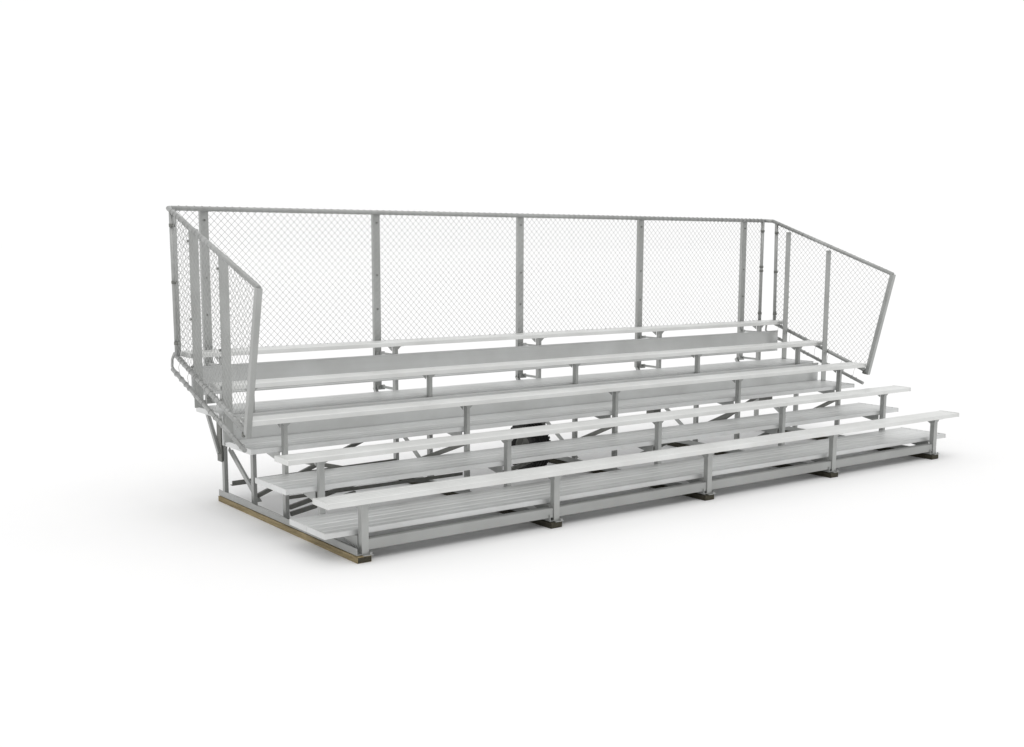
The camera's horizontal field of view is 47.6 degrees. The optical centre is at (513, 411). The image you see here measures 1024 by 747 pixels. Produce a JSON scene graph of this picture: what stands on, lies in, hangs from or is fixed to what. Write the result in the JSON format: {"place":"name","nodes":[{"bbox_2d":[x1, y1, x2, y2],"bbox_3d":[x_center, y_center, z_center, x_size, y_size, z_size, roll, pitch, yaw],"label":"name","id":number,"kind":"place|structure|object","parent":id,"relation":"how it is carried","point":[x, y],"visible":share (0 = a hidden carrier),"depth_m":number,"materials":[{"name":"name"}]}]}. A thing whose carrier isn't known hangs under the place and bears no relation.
{"place":"outdoors","nodes":[
{"label":"outdoors","id":0,"kind":"place"},
{"bbox_2d":[0,248,1023,746],"bbox_3d":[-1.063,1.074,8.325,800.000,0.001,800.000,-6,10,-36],"label":"ground","id":1,"kind":"structure","parent":0,"point":[154,592],"depth_m":8.45,"materials":[{"name":"white"}]},
{"bbox_2d":[166,205,958,563],"bbox_3d":[0.895,-0.647,11.279,7.728,2.572,2.898,-6,10,-36],"label":"bleacher","id":2,"kind":"object","parent":1,"relation":"on","point":[530,409],"visible":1,"depth_m":10.72,"materials":[{"name":"metal"}]},
{"bbox_2d":[0,0,1023,251],"label":"sky","id":3,"kind":"structure","parent":0,"point":[847,125],"materials":[{"name":"white"}]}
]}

